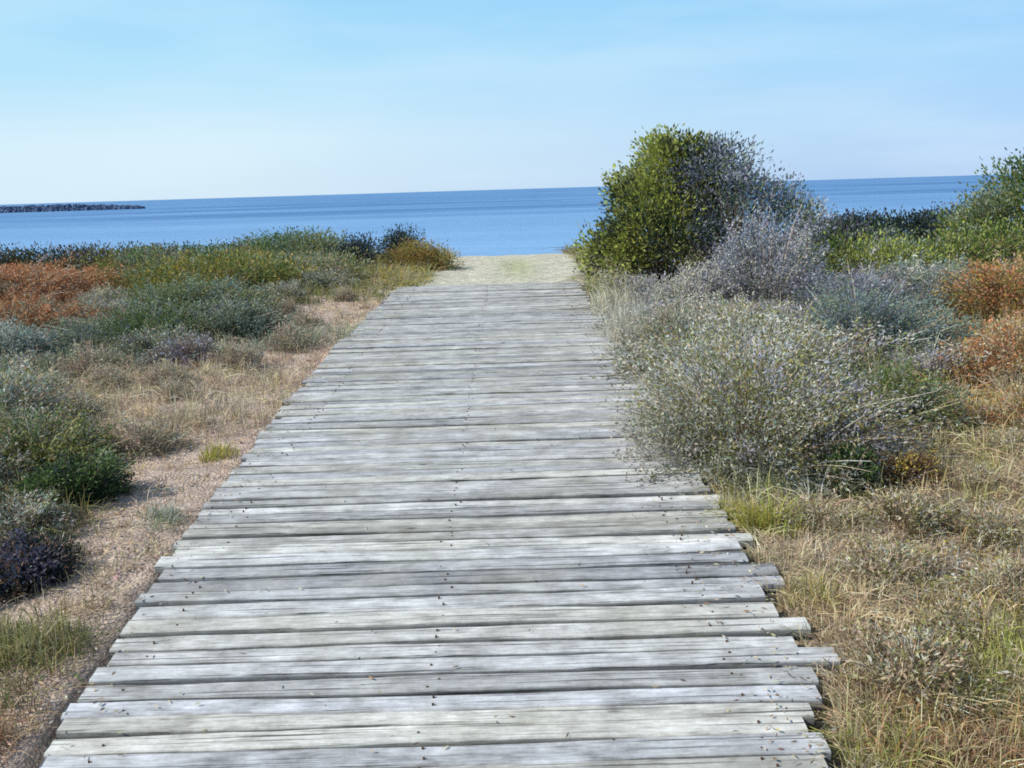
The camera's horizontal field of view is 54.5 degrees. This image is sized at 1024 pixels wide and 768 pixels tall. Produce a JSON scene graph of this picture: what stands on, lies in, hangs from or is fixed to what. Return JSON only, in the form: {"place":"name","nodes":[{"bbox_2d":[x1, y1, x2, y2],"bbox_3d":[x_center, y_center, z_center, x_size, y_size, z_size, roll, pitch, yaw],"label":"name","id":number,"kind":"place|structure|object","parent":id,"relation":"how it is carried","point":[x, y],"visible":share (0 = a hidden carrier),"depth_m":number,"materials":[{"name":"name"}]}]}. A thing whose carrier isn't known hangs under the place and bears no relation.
{"place":"outdoors","nodes":[
{"label":"outdoors","id":0,"kind":"place"},
{"bbox_2d":[0,232,1023,767],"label":"dune grass","id":1,"kind":"structure","parent":0,"point":[398,276],"depth_m":4.51,"materials":[{"name":"plant"}]},
{"bbox_2d":[0,253,1023,767],"bbox_3d":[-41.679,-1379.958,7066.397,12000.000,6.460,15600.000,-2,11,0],"label":"dune ground","id":2,"kind":"structure","parent":0,"point":[514,269],"depth_m":4.50,"materials":[{"name":"sand"}]},
{"bbox_2d":[0,438,47,492],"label":"scrub","id":3,"kind":"object","parent":2,"relation":"on","point":[4,471],"visible":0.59,"depth_m":5.42,"materials":[{"name":"green plant"}]},
{"bbox_2d":[0,488,55,542],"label":"coastal scrub","id":4,"kind":"object","parent":2,"relation":"on","point":[9,493],"visible":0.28,"depth_m":4.64,"materials":[{"name":"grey plant"}]},
{"bbox_2d":[0,604,59,679],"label":"grass clump","id":5,"kind":"object","parent":2,"relation":"on","point":[4,622],"visible":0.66,"depth_m":3.65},
{"bbox_2d":[0,706,59,752],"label":"grass clump","id":6,"kind":"object","parent":2,"relation":"on","point":[5,723],"visible":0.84,"depth_m":3.10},
{"bbox_2d":[0,344,76,375],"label":"scrub","id":7,"kind":"object","parent":2,"relation":"on","point":[21,359],"visible":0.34,"depth_m":8.43,"materials":[{"name":"grey plant"}]},
{"bbox_2d":[0,367,80,438],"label":"scrub","id":8,"kind":"object","parent":2,"relation":"on","point":[6,391],"visible":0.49,"depth_m":6.36,"materials":[{"name":"green plant"}]},
{"bbox_2d":[0,522,91,602],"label":"coastal scrub","id":9,"kind":"object","parent":2,"relation":"on","point":[25,560],"visible":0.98,"depth_m":4.12,"materials":[{"name":"purple plant"}]},
{"bbox_2d":[0,352,100,409],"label":"coastal scrub","id":10,"kind":"object","parent":2,"relation":"on","point":[18,373],"visible":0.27,"depth_m":6.90,"materials":[{"name":"green plant"}]},
{"bbox_2d":[0,313,106,363],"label":"coastal scrub","id":11,"kind":"object","parent":2,"relation":"on","point":[26,339],"visible":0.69,"depth_m":8.99,"materials":[{"name":"green plant"}]},
{"bbox_2d":[0,486,107,549],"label":"scrub","id":12,"kind":"object","parent":2,"relation":"on","point":[38,508],"visible":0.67,"depth_m":4.64,"materials":[{"name":"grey plant"}]},
{"bbox_2d":[0,603,126,670],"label":"grass clump","id":13,"kind":"object","parent":2,"relation":"on","point":[34,634],"visible":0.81,"depth_m":3.59,"materials":[{"name":"plant"}]},
{"bbox_2d":[0,289,127,331],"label":"orange shrub","id":14,"kind":"object","parent":2,"relation":"on","point":[43,312],"visible":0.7,"depth_m":10.67,"materials":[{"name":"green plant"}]},
{"bbox_2d":[0,251,138,306],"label":"orange shrub","id":15,"kind":"object","parent":2,"relation":"on","point":[20,280],"visible":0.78,"depth_m":12.81,"materials":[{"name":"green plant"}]},
{"bbox_2d":[38,381,107,421],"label":"dry tussock","id":16,"kind":"object","parent":2,"relation":"on","point":[77,402],"visible":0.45,"depth_m":6.53,"materials":[{"name":"plant"}]},
{"bbox_2d":[0,442,146,516],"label":"coastal scrub","id":17,"kind":"object","parent":2,"relation":"on","point":[65,475],"visible":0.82,"depth_m":5.00,"materials":[{"name":"green plant"}]},
{"bbox_2d":[0,397,149,478],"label":"coastal scrub","id":18,"kind":"object","parent":2,"relation":"on","point":[52,437],"visible":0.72,"depth_m":5.72,"materials":[{"name":"green plant"}]},
{"bbox_2d":[0,240,158,272],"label":"dune bush","id":19,"kind":"object","parent":2,"relation":"on","point":[9,256],"visible":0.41,"depth_m":18.27,"materials":[{"name":"green plant"}]},
{"bbox_2d":[50,337,134,380],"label":"dry tussock","id":20,"kind":"object","parent":2,"relation":"on","point":[94,361],"visible":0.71,"depth_m":8.23,"materials":[{"name":"beige plant"}]},
{"bbox_2d":[67,281,122,304],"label":"dry tussock","id":21,"kind":"object","parent":2,"relation":"on","point":[95,297],"visible":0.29,"depth_m":11.84,"materials":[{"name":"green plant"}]},
{"bbox_2d":[80,358,129,391],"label":"dry tussock","id":22,"kind":"object","parent":2,"relation":"on","point":[108,375],"visible":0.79,"depth_m":7.59,"materials":[{"name":"beige plant"}]},
{"bbox_2d":[69,295,149,317],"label":"scrub","id":23,"kind":"object","parent":2,"relation":"on","point":[114,305],"visible":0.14,"depth_m":11.17,"materials":[{"name":"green plant"}]},
{"bbox_2d":[102,409,189,461],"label":"dry tussock","id":24,"kind":"object","parent":2,"relation":"on","point":[132,429],"visible":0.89,"depth_m":5.87,"materials":[{"name":"beige plant"}]},
{"bbox_2d":[102,320,211,365],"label":"scrub","id":25,"kind":"object","parent":2,"relation":"on","point":[152,340],"visible":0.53,"depth_m":8.89,"materials":[{"name":"grey plant"}]},
{"bbox_2d":[37,288,281,358],"bbox_3d":[-3.576,-0.618,9.660,1.931,0.576,2.099,5,13,32],"label":"coastal scrub","id":26,"kind":"object","parent":2,"relation":"on","point":[112,327],"visible":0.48,"depth_m":9.66,"materials":[{"name":"green plant"}]},
{"bbox_2d":[125,494,196,533],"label":"grass clump","id":27,"kind":"object","parent":2,"relation":"on","point":[165,518],"visible":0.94,"depth_m":4.75,"materials":[{"name":"plant"}]},
{"bbox_2d":[116,329,223,374],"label":"coastal scrub","id":28,"kind":"object","parent":2,"relation":"on","point":[180,349],"visible":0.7,"depth_m":8.25,"materials":[{"name":"grey plant"}]},
{"bbox_2d":[136,354,203,391],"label":"dry tussock","id":29,"kind":"object","parent":2,"relation":"on","point":[164,374],"visible":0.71,"depth_m":7.47,"materials":[{"name":"beige plant"}]},
{"bbox_2d":[147,376,201,401],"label":"dry tussock","id":30,"kind":"object","parent":2,"relation":"on","point":[164,388],"visible":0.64,"depth_m":7.00,"materials":[{"name":"beige plant"}]},
{"bbox_2d":[65,238,289,276],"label":"dune bush","id":31,"kind":"object","parent":2,"relation":"on","point":[133,256],"visible":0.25,"depth_m":16.44,"materials":[{"name":"green plant"}]},
{"bbox_2d":[146,399,229,433],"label":"grass clump","id":32,"kind":"object","parent":2,"relation":"on","point":[186,418],"visible":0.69,"depth_m":6.34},
{"bbox_2d":[92,269,301,317],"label":"coastal scrub","id":33,"kind":"object","parent":2,"relation":"on","point":[189,291],"visible":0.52,"depth_m":11.37,"materials":[{"name":"green plant"}]},
{"bbox_2d":[84,240,327,295],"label":"dune bush","id":34,"kind":"object","parent":2,"relation":"on","point":[271,273],"visible":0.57,"depth_m":13.36,"materials":[{"name":"green plant"}]},
{"bbox_2d":[198,435,239,462],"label":"grass clump","id":35,"kind":"object","parent":2,"relation":"on","point":[214,455],"visible":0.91,"depth_m":5.75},
{"bbox_2d":[204,335,266,370],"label":"dry tussock","id":36,"kind":"object","parent":2,"relation":"on","point":[231,355],"visible":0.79,"depth_m":8.04,"materials":[{"name":"beige plant"}]},
{"bbox_2d":[108,231,381,263],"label":"dune bush","id":37,"kind":"object","parent":2,"relation":"on","point":[184,245],"visible":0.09,"depth_m":20.08,"materials":[{"name":"green plant"}]},
{"bbox_2d":[199,290,302,346],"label":"coastal scrub","id":38,"kind":"object","parent":2,"relation":"on","point":[266,324],"visible":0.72,"depth_m":9.77,"materials":[{"name":"green plant"}]},
{"bbox_2d":[249,278,307,302],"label":"scrub","id":39,"kind":"object","parent":2,"relation":"on","point":[288,287],"visible":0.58,"depth_m":12.50,"materials":[{"name":"green plant"}]},
{"bbox_2d":[274,295,300,313],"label":"dry tussock","id":40,"kind":"object","parent":2,"relation":"on","point":[290,306],"visible":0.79,"depth_m":11.58,"materials":[{"name":"beige plant"}]},
{"bbox_2d":[262,316,314,352],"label":"dry tussock","id":41,"kind":"object","parent":2,"relation":"on","point":[282,340],"visible":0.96,"depth_m":9.13,"materials":[{"name":"beige plant"}]},
{"bbox_2d":[229,224,359,270],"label":"dune bush","id":42,"kind":"object","parent":2,"relation":"on","point":[290,244],"visible":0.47,"depth_m":17.65,"materials":[{"name":"green plant"}]},
{"bbox_2d":[289,306,326,326],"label":"dry tussock","id":43,"kind":"object","parent":2,"relation":"on","point":[306,320],"visible":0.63,"depth_m":10.63,"materials":[{"name":"beige plant"}]},
{"bbox_2d":[256,242,381,285],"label":"dune bush","id":44,"kind":"object","parent":2,"relation":"on","point":[333,262],"visible":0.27,"depth_m":14.77,"materials":[{"name":"green plant"}]},
{"bbox_2d":[285,266,370,294],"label":"scrub","id":45,"kind":"object","parent":2,"relation":"on","point":[323,280],"visible":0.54,"depth_m":13.55,"materials":[{"name":"green plant"}]},
{"bbox_2d":[331,283,358,302],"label":"dry tussock","id":46,"kind":"object","parent":2,"relation":"on","point":[341,294],"visible":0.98,"depth_m":12.56,"materials":[{"name":"beige plant"}]},
{"bbox_2d":[321,231,385,269],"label":"dune bush","id":47,"kind":"object","parent":2,"relation":"on","point":[364,246],"visible":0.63,"depth_m":16.95,"materials":[{"name":"green plant"}]},
{"bbox_2d":[377,223,425,262],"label":"dune bush","id":48,"kind":"object","parent":2,"relation":"on","point":[402,235],"visible":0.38,"depth_m":18.63,"materials":[{"name":"green plant"}]},
{"bbox_2d":[377,234,469,271],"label":"dune bush","id":49,"kind":"object","parent":2,"relation":"on","point":[413,254],"visible":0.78,"depth_m":17.02,"materials":[{"name":"green plant"}]},
{"bbox_2d":[39,282,839,767],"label":"boardwalk","id":50,"kind":"structure","parent":2,"relation":"on","point":[369,516],"depth_m":3.84,"materials":[{"name":"grey wood"}]},
{"bbox_2d":[15,284,852,767],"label":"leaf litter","id":51,"kind":"object","parent":50,"relation":"on","point":[531,578],"visible":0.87,"depth_m":3.62,"materials":[{"name":"plant"}]},
{"bbox_2d":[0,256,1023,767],"bbox_3d":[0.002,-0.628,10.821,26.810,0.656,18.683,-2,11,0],"label":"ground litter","id":52,"kind":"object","parent":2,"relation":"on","point":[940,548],"visible":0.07,"depth_m":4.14,"materials":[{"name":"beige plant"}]},
{"bbox_2d":[7,300,1023,747],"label":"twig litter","id":53,"kind":"object","parent":2,"relation":"on","point":[243,452],"visible":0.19,"depth_m":4.39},
{"bbox_2d":[566,274,648,317],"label":"grass clump","id":54,"kind":"object","parent":2,"relation":"on","point":[602,305],"visible":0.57,"depth_m":10.54,"materials":[{"name":"plant"}]},
{"bbox_2d":[576,293,667,345],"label":"grass clump","id":55,"kind":"object","parent":2,"relation":"on","point":[613,335],"visible":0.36,"depth_m":8.89,"materials":[{"name":"plant"}]},
{"bbox_2d":[595,267,676,301],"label":"scrub","id":56,"kind":"object","parent":2,"relation":"on","point":[644,279],"visible":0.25,"depth_m":11.24,"materials":[{"name":"grey plant"}]},
{"bbox_2d":[591,288,713,330],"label":"scrub","id":57,"kind":"object","parent":2,"relation":"on","point":[659,304],"visible":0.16,"depth_m":9.50,"materials":[{"name":"grey plant"}]},
{"bbox_2d":[566,123,755,290],"bbox_3d":[1.833,-2.161,12.324,2.368,2.125,2.302,-2,11,0],"label":"round bush","id":58,"kind":"object","parent":2,"relation":"on","point":[625,236],"visible":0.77,"depth_m":11.89,"materials":[{"name":"green plant"}]},
{"bbox_2d":[590,326,745,392],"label":"scrub","id":59,"kind":"object","parent":2,"relation":"on","point":[631,365],"visible":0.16,"depth_m":7.34,"materials":[{"name":"grey plant"}]},
{"bbox_2d":[585,282,788,372],"bbox_3d":[1.427,-0.466,8.008,1.680,0.698,1.650,-2,11,0],"label":"coastal scrub","id":60,"kind":"object","parent":2,"relation":"on","point":[660,321],"visible":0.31,"depth_m":8.04,"materials":[{"name":"grey plant"}]},
{"bbox_2d":[629,246,753,310],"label":"coastal scrub","id":61,"kind":"object","parent":2,"relation":"on","point":[670,288],"visible":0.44,"depth_m":10.07,"materials":[{"name":"grey plant"}]},
{"bbox_2d":[681,484,777,519],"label":"grass clump","id":62,"kind":"object","parent":2,"relation":"on","point":[725,503],"visible":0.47,"depth_m":4.64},
{"bbox_2d":[640,130,838,280],"bbox_3d":[2.678,-2.043,11.908,2.416,1.986,1.756,-2,11,0],"label":"grey bush","id":63,"kind":"object","parent":2,"relation":"on","point":[744,182],"visible":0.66,"depth_m":11.65,"materials":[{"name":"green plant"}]},
{"bbox_2d":[668,187,841,307],"bbox_3d":[2.582,-1.375,10.380,1.919,1.294,1.928,-9,13,-32],"label":"coastal scrub","id":64,"kind":"object","parent":2,"relation":"on","point":[783,277],"visible":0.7,"depth_m":10.17,"materials":[{"name":"grey plant"}]},
{"bbox_2d":[696,483,822,540],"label":"grass clump","id":65,"kind":"object","parent":2,"relation":"on","point":[751,517],"visible":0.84,"depth_m":4.42,"materials":[{"name":"plant"}]},
{"bbox_2d":[703,295,818,337],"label":"scrub","id":66,"kind":"object","parent":2,"relation":"on","point":[772,306],"visible":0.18,"depth_m":8.64,"materials":[{"name":"grey plant"}]},
{"bbox_2d":[739,542,805,579],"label":"grass clump","id":67,"kind":"object","parent":2,"relation":"on","point":[755,560],"visible":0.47,"depth_m":4.10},
{"bbox_2d":[597,293,960,504],"bbox_3d":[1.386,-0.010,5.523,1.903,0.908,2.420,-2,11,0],"label":"coastal scrub","id":68,"kind":"object","parent":2,"relation":"on","point":[800,423],"visible":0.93,"depth_m":5.15,"materials":[{"name":"grey plant"}]},
{"bbox_2d":[763,563,872,622],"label":"grass clump","id":69,"kind":"object","parent":2,"relation":"on","point":[822,589],"visible":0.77,"depth_m":3.77,"materials":[{"name":"plant"}]},
{"bbox_2d":[773,488,868,542],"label":"dry tussock","id":70,"kind":"object","parent":2,"relation":"on","point":[808,515],"visible":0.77,"depth_m":4.44,"materials":[{"name":"beige plant"}]},
{"bbox_2d":[792,428,891,498],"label":"dark shrub","id":71,"kind":"object","parent":2,"relation":"on","point":[868,475],"visible":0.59,"depth_m":4.80,"materials":[{"name":"green plant"}]},
{"bbox_2d":[777,317,916,386],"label":"scrub","id":72,"kind":"object","parent":2,"relation":"on","point":[858,335],"visible":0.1,"depth_m":7.15,"materials":[{"name":"grey plant"}]},
{"bbox_2d":[773,212,922,268],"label":"skyline bush","id":73,"kind":"object","parent":2,"relation":"on","point":[867,231],"visible":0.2,"depth_m":13.94,"materials":[{"name":"green plant"}]},
{"bbox_2d":[764,244,948,319],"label":"coastal scrub","id":74,"kind":"object","parent":2,"relation":"on","point":[860,279],"visible":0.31,"depth_m":9.20,"materials":[{"name":"grey plant"}]},
{"bbox_2d":[794,382,920,438],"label":"scrub","id":75,"kind":"object","parent":2,"relation":"on","point":[913,404],"visible":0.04,"depth_m":5.82,"materials":[{"name":"green plant"}]},
{"bbox_2d":[800,676,930,753],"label":"grass clump","id":76,"kind":"object","parent":2,"relation":"on","point":[829,694],"visible":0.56,"depth_m":3.10,"materials":[{"name":"plant"}]},
{"bbox_2d":[794,225,961,280],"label":"skyline bush","id":77,"kind":"object","parent":2,"relation":"on","point":[890,250],"visible":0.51,"depth_m":11.33,"materials":[{"name":"green plant"}]},
{"bbox_2d":[809,529,960,602],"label":"dry tussock","id":78,"kind":"object","parent":2,"relation":"on","point":[895,564],"visible":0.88,"depth_m":3.95,"materials":[{"name":"beige plant"}]},
{"bbox_2d":[776,201,995,248],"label":"skyline bush","id":79,"kind":"object","parent":2,"relation":"on","point":[917,220],"visible":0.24,"depth_m":17.05,"materials":[{"name":"green plant"}]},
{"bbox_2d":[794,322,989,445],"bbox_3d":[2.233,-0.023,6.050,1.203,0.687,1.214,-2,11,0],"label":"coastal scrub","id":80,"kind":"object","parent":2,"relation":"on","point":[936,396],"visible":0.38,"depth_m":5.84,"materials":[{"name":"green plant"}]},
{"bbox_2d":[803,698,995,767],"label":"grass clump","id":81,"kind":"object","parent":2,"relation":"on","point":[844,752],"visible":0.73,"depth_m":2.89,"materials":[{"name":"plant"}]},
{"bbox_2d":[792,275,1009,361],"bbox_3d":[3.080,-0.552,8.046,1.664,0.710,1.749,-2,11,0],"label":"coastal scrub","id":82,"kind":"object","parent":2,"relation":"on","point":[890,317],"visible":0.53,"depth_m":7.75,"materials":[{"name":"grey plant"}]},
{"bbox_2d":[844,479,966,541],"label":"dry tussock","id":83,"kind":"object","parent":2,"relation":"on","point":[909,507],"visible":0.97,"depth_m":4.39,"materials":[{"name":"beige plant"}]},
{"bbox_2d":[869,447,949,490],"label":"orange shrub","id":84,"kind":"object","parent":2,"relation":"on","point":[918,464],"visible":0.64,"depth_m":4.89,"materials":[{"name":"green plant"}]},
{"bbox_2d":[812,607,1014,731],"bbox_3d":[1.270,0.907,3.229,0.588,0.243,0.613,-3,11,-8],"label":"dry tussock","id":85,"kind":"object","parent":2,"relation":"on","point":[921,655],"visible":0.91,"depth_m":3.21,"materials":[{"name":"beige plant"}]},
{"bbox_2d":[824,214,1023,277],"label":"skyline bush","id":86,"kind":"object","parent":2,"relation":"on","point":[981,248],"visible":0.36,"depth_m":11.76,"materials":[{"name":"green plant"}]},
{"bbox_2d":[861,331,999,394],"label":"scrub","id":87,"kind":"object","parent":2,"relation":"on","point":[928,363],"visible":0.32,"depth_m":6.87,"materials":[{"name":"grey plant"}]},
{"bbox_2d":[860,252,1023,323],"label":"coastal scrub","id":88,"kind":"object","parent":2,"relation":"on","point":[934,273],"visible":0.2,"depth_m":9.26,"materials":[{"name":"grey plant"}]},
{"bbox_2d":[905,245,1023,329],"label":"orange shrub","id":89,"kind":"object","parent":2,"relation":"on","point":[989,283],"visible":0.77,"depth_m":8.77,"materials":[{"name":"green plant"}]},
{"bbox_2d":[905,708,1023,767],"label":"grass clump","id":90,"kind":"object","parent":2,"relation":"on","point":[978,751],"visible":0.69,"depth_m":2.88,"materials":[{"name":"plant"}]},
{"bbox_2d":[908,587,1023,659],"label":"dry tussock","id":91,"kind":"object","parent":2,"relation":"on","point":[943,611],"visible":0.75,"depth_m":3.52,"materials":[{"name":"beige plant"}]},
{"bbox_2d":[919,147,1023,264],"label":"skyline bush","id":92,"kind":"object","parent":2,"relation":"on","point":[1003,203],"visible":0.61,"depth_m":13.00,"materials":[{"name":"green plant"}]},
{"bbox_2d":[919,640,1023,735],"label":"grass clump","id":93,"kind":"object","parent":2,"relation":"on","point":[990,679],"visible":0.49,"depth_m":3.18,"materials":[{"name":"plant"}]},
{"bbox_2d":[929,301,1023,402],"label":"orange shrub","id":94,"kind":"object","parent":2,"relation":"on","point":[1007,352],"visible":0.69,"depth_m":6.74,"materials":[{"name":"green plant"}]},
{"bbox_2d":[938,458,1022,500],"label":"dry tussock","id":95,"kind":"object","parent":2,"relation":"on","point":[977,478],"visible":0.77,"depth_m":4.82,"materials":[{"name":"beige plant"}]},
{"bbox_2d":[939,494,1023,555],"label":"dry tussock","id":96,"kind":"object","parent":2,"relation":"on","point":[979,526],"visible":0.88,"depth_m":4.28,"materials":[{"name":"beige plant"}]},
{"bbox_2d":[946,549,1023,625],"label":"dry tussock","id":97,"kind":"object","parent":2,"relation":"on","point":[995,571],"visible":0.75,"depth_m":3.81,"materials":[{"name":"beige plant"}]},
{"bbox_2d":[946,382,1023,435],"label":"tussock","id":98,"kind":"object","parent":2,"relation":"on","point":[1019,396],"visible":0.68,"depth_m":5.90,"materials":[{"name":"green plant"}]},
{"bbox_2d":[957,362,1023,401],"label":"grass clump","id":99,"kind":"object","parent":2,"relation":"on","point":[1002,380],"visible":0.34,"depth_m":6.44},
{"bbox_2d":[960,421,1023,459],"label":"dry tussock","id":100,"kind":"object","parent":2,"relation":"on","point":[1013,435],"visible":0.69,"depth_m":5.41,"materials":[{"name":"beige plant"}]},
{"bbox_2d":[975,397,1023,431],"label":"dry tussock","id":101,"kind":"object","parent":2,"relation":"on","point":[998,403],"visible":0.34,"depth_m":5.88,"materials":[{"name":"beige plant"}]},
{"bbox_2d":[987,642,1023,735],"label":"dry tussock","id":102,"kind":"object","parent":2,"relation":"on","point":[1015,676],"visible":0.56,"depth_m":3.19,"materials":[{"name":"beige plant"}]},
{"bbox_2d":[0,174,1023,260],"bbox_3d":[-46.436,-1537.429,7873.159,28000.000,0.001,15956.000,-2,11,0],"label":"sea","id":103,"kind":"structure","parent":0,"point":[502,222],"depth_m":222.65,"materials":[{"name":"liquid"}]},
{"bbox_2d":[0,204,144,212],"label":"breakwater","id":104,"kind":"object","parent":103,"relation":"in","point":[42,208],"visible":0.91,"depth_m":584.52,"materials":[{"name":"stone"}]},
{"bbox_2d":[0,0,1023,204],"label":"sky","id":105,"kind":"structure","parent":0,"point":[101,100],"materials":[{"name":"blue"}]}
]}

